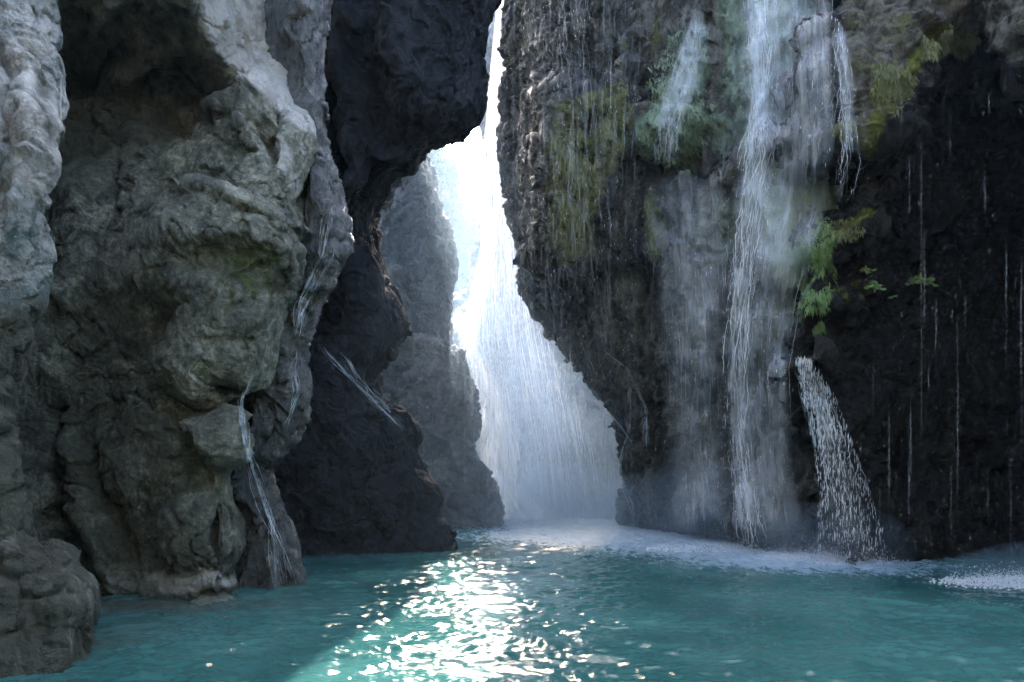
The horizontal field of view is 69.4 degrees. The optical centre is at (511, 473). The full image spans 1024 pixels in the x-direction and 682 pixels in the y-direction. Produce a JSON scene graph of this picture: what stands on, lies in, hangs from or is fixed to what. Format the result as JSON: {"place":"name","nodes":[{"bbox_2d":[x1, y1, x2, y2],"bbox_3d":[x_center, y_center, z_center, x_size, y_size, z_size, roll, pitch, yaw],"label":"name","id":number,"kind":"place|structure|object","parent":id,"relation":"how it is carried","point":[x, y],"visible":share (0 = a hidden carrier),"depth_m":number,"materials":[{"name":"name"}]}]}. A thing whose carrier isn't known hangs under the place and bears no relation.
{"place":"outdoors","nodes":[
{"label":"outdoors","id":0,"kind":"place"},
{"bbox_2d":[0,0,100,677],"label":"cliff","id":1,"kind":"structure","parent":0,"point":[50,603],"depth_m":6.46,"materials":[{"name":"stone"}]},
{"bbox_2d":[15,0,316,604],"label":"cliff","id":2,"kind":"structure","parent":0,"point":[174,212],"depth_m":9.62,"materials":[{"name":"grey stone"}]},
{"bbox_2d":[228,0,353,588],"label":"flowstone curtain","id":3,"kind":"object","parent":2,"relation":"attached to","point":[296,33],"visible":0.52,"depth_m":10.32,"materials":[{"name":"grey stone"}]},
{"bbox_2d":[236,207,333,582],"bbox_3d":[-3.006,-1.042,9.900,1.229,5.360,1.454,0,0,-18],"label":"trickle","id":4,"kind":"object","parent":3,"relation":"attached to","point":[244,425],"visible":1,"depth_m":10.22,"materials":[{"name":"white liquid"}]},
{"bbox_2d":[428,149,483,293],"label":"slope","id":5,"kind":"structure","parent":0,"point":[464,239],"depth_m":62.63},
{"bbox_2d":[433,144,463,194],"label":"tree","id":6,"kind":"object","parent":5,"relation":"on","point":[451,157],"visible":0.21,"depth_m":61.32,"materials":[{"name":"white plant"}]},
{"bbox_2d":[430,149,472,215],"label":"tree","id":7,"kind":"object","parent":5,"relation":"on","point":[454,172],"visible":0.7,"depth_m":59.89,"materials":[{"name":"white plant"}]},
{"bbox_2d":[440,189,482,233],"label":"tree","id":8,"kind":"object","parent":5,"relation":"on","point":[458,205],"visible":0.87,"depth_m":59.92,"materials":[{"name":"white plant"}]},
{"bbox_2d":[444,127,489,213],"label":"sky","id":9,"kind":"structure","parent":0,"point":[469,150],"materials":[{"name":"white"}]},
{"bbox_2d":[0,517,1023,681],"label":"pool water","id":10,"kind":"structure","parent":0,"point":[571,602],"depth_m":8.02,"materials":[{"name":"teal liquid"}]},
{"bbox_2d":[492,494,616,527],"bbox_3d":[1.464,0.761,22.977,6.241,1.687,3.280,0,0,0],"label":"splash","id":11,"kind":"object","parent":10,"relation":"on","point":[560,521],"visible":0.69,"depth_m":22.84,"materials":[{"name":"white liquid"}]},
{"bbox_2d":[638,536,804,554],"bbox_3d":[4.609,1.369,15.401,4.079,0.470,1.933,0,0,0],"label":"splash","id":12,"kind":"object","parent":10,"relation":"on","point":[744,549],"visible":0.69,"depth_m":15.22,"materials":[{"name":"white liquid"}]},
{"bbox_2d":[754,536,908,565],"bbox_3d":[5.807,1.210,13.492,2.716,0.786,1.645,0,0,0],"label":"splash","id":13,"kind":"object","parent":10,"relation":"on","point":[807,557],"visible":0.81,"depth_m":13.34,"materials":[{"name":"white liquid"}]},
{"bbox_2d":[929,561,1023,590],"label":"splash","id":14,"kind":"object","parent":10,"relation":"on","point":[1005,580],"visible":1,"depth_m":10.61,"materials":[{"name":"white liquid"}]},
{"bbox_2d":[450,4,622,517],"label":"waterfall cliff","id":15,"kind":"structure","parent":0,"point":[598,416],"depth_m":28.84,"materials":[{"name":"white liquid"}]},
{"bbox_2d":[453,316,571,520],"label":"cascade","id":16,"kind":"object","parent":15,"relation":"on","point":[518,483],"visible":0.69,"depth_m":25.02,"materials":[{"name":"white liquid"}]},
{"bbox_2d":[456,0,617,524],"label":"waterfall","id":17,"kind":"structure","parent":15,"relation":"attached to","point":[494,177],"depth_m":24.43,"materials":[{"name":"white liquid"}]},
{"bbox_2d":[496,0,852,554],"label":"cliff","id":18,"kind":"structure","parent":0,"point":[698,444],"depth_m":17.17,"materials":[{"name":"grey stone"}]},
{"bbox_2d":[545,134,600,256],"bbox_3d":[1.428,-6.471,17.202,1.347,2.762,0.673,0,0,7],"label":"moss","id":19,"kind":"object","parent":18,"relation":"attached to","point":[579,185],"visible":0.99,"depth_m":17.10,"materials":[{"name":"green plant"}]},
{"bbox_2d":[504,0,652,380],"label":"waterfall","id":20,"kind":"structure","parent":18,"relation":"attached to","point":[585,164],"depth_m":17.43,"materials":[{"name":"white liquid"}]},
{"bbox_2d":[598,94,628,150],"bbox_3d":[2.331,-7.960,17.111,0.729,1.431,1.024,0,0,0],"label":"moss","id":21,"kind":"object","parent":18,"relation":"attached to","point":[610,112],"visible":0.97,"depth_m":16.92,"materials":[{"name":"green plant"}]},
{"bbox_2d":[599,351,647,526],"bbox_3d":[3.362,-0.961,23.101,1.443,5.216,7.506,0,0,8],"label":"trickle","id":22,"kind":"object","parent":18,"relation":"attached to","point":[646,433],"visible":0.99,"depth_m":21.00,"materials":[{"name":"white liquid"}]},
{"bbox_2d":[643,186,667,267],"bbox_3d":[3.258,-5.666,16.988,0.514,2.040,1.154,0,0,0],"label":"moss","id":23,"kind":"object","parent":18,"relation":"attached to","point":[656,233],"visible":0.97,"depth_m":16.77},
{"bbox_2d":[643,27,715,179],"bbox_3d":[3.880,-8.673,16.970,1.604,4.318,2.297,0,0,21],"label":"moss","id":24,"kind":"object","parent":18,"relation":"attached to","point":[655,124],"visible":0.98,"depth_m":16.69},
{"bbox_2d":[642,176,745,530],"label":"waterfall","id":25,"kind":"structure","parent":18,"relation":"attached to","point":[697,343],"depth_m":16.05,"materials":[{"name":"white liquid"}]},
{"bbox_2d":[721,0,844,549],"bbox_3d":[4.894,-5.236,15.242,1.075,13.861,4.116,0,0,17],"label":"waterfall","id":26,"kind":"structure","parent":18,"relation":"attached to","point":[742,287],"depth_m":14.66,"materials":[{"name":"white liquid"}]},
{"bbox_2d":[754,0,1023,564],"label":"cliff","id":27,"kind":"structure","parent":0,"point":[925,384],"depth_m":13.93,"materials":[{"name":"black stone"}]},
{"bbox_2d":[788,179,837,335],"bbox_3d":[5.492,-3.912,13.179,0.878,3.053,1.300,0,0,0],"label":"fern","id":28,"kind":"object","parent":27,"relation":"attached to","point":[825,249],"visible":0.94,"depth_m":13.03,"materials":[{"name":"green plant"}]},
{"bbox_2d":[793,363,834,460],"bbox_3d":[5.515,-1.097,13.184,0.639,1.779,1.744,0,0,35],"label":"trickle","id":29,"kind":"object","parent":27,"relation":"attached to","point":[808,419],"visible":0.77,"depth_m":12.78,"materials":[{"name":"white liquid"}]},
{"bbox_2d":[801,369,830,451],"bbox_3d":[5.263,-1.112,12.907,0.486,1.497,0.768,0,0,16],"label":"trickle","id":30,"kind":"object","parent":27,"relation":"attached to","point":[819,406],"visible":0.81,"depth_m":12.74,"materials":[{"name":"white liquid"}]},
{"bbox_2d":[813,219,865,243],"bbox_3d":[5.571,-4.151,12.747,0.461,0.593,0.957,0,0,-41],"label":"moss","id":31,"kind":"object","parent":27,"relation":"attached to","point":[862,232],"visible":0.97,"depth_m":12.64,"materials":[{"name":"green plant"}]},
{"bbox_2d":[795,357,887,560],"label":"waterfall","id":32,"kind":"structure","parent":27,"relation":"attached to","point":[800,360],"depth_m":12.54,"materials":[{"name":"white liquid"}]},
{"bbox_2d":[833,118,852,144],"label":"moss","id":33,"kind":"object","parent":27,"relation":"attached to","point":[846,127],"visible":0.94,"depth_m":11.97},
{"bbox_2d":[831,17,854,194],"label":"waterfall","id":34,"kind":"structure","parent":27,"relation":"attached to","point":[840,90],"depth_m":11.72,"materials":[{"name":"white liquid"}]},
{"bbox_2d":[860,265,876,273],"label":"fern plant","id":35,"kind":"object","parent":27,"relation":"attached to","point":[865,269],"visible":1,"depth_m":13.18,"materials":[{"name":"green plant"}]},
{"bbox_2d":[864,280,886,290],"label":"fern plant","id":36,"kind":"object","parent":27,"relation":"attached to","point":[875,285],"visible":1,"depth_m":13.08,"materials":[{"name":"green plant"}]},
{"bbox_2d":[870,62,918,118],"bbox_3d":[6.162,-6.163,11.879,0.804,0.984,0.276,0,0,0],"label":"moss","id":37,"kind":"object","parent":27,"relation":"attached to","point":[884,92],"visible":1,"depth_m":11.89,"materials":[{"name":"green plant"}]},
{"bbox_2d":[905,272,937,286],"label":"fern plant","id":38,"kind":"object","parent":27,"relation":"attached to","point":[924,281],"visible":1,"depth_m":14.36,"materials":[{"name":"green plant"}]},
{"bbox_2d":[918,29,981,62],"bbox_3d":[7.617,-7.292,12.752,0.563,1.442,2.582,0,0,41],"label":"moss","id":39,"kind":"object","parent":27,"relation":"attached to","point":[945,36],"visible":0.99,"depth_m":12.86,"materials":[{"name":"green plant"}]},
{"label":"ground","id":40,"kind":"structure","parent":0,"visible":0},
{"bbox_2d":[274,328,458,555],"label":"rock spur","id":41,"kind":"structure","parent":40,"relation":"on","point":[352,475],"depth_m":14.54,"materials":[{"name":"grey stone"}]},
{"bbox_2d":[320,347,399,423],"bbox_3d":[-3.042,-1.726,15.083,1.764,1.742,0.678,0,0,-11],"label":"trickle","id":42,"kind":"object","parent":41,"relation":"on","point":[360,387],"visible":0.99,"depth_m":14.97,"materials":[{"name":"white liquid"}]},
{"bbox_2d":[313,0,501,386],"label":"overhanging crag","id":43,"kind":"structure","parent":40,"relation":"on","point":[405,93],"depth_m":14.49,"materials":[{"name":"grey stone"}]},
{"bbox_2d":[381,324,505,526],"bbox_3d":[-4.635,-1.399,24.119,8.917,8.095,6.306,0,0,0],"label":"rock shoulder","id":44,"kind":"object","parent":40,"relation":"on","point":[428,384],"visible":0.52,"depth_m":21.72},
{"bbox_2d":[378,154,458,344],"bbox_3d":[-5.285,-8.581,27.446,6.567,26.816,9.617,0,0,-17],"label":"rock pillar","id":45,"kind":"object","parent":44,"relation":"on","point":[418,249],"visible":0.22,"depth_m":23.63,"materials":[{"name":"grey stone"}]}
]}

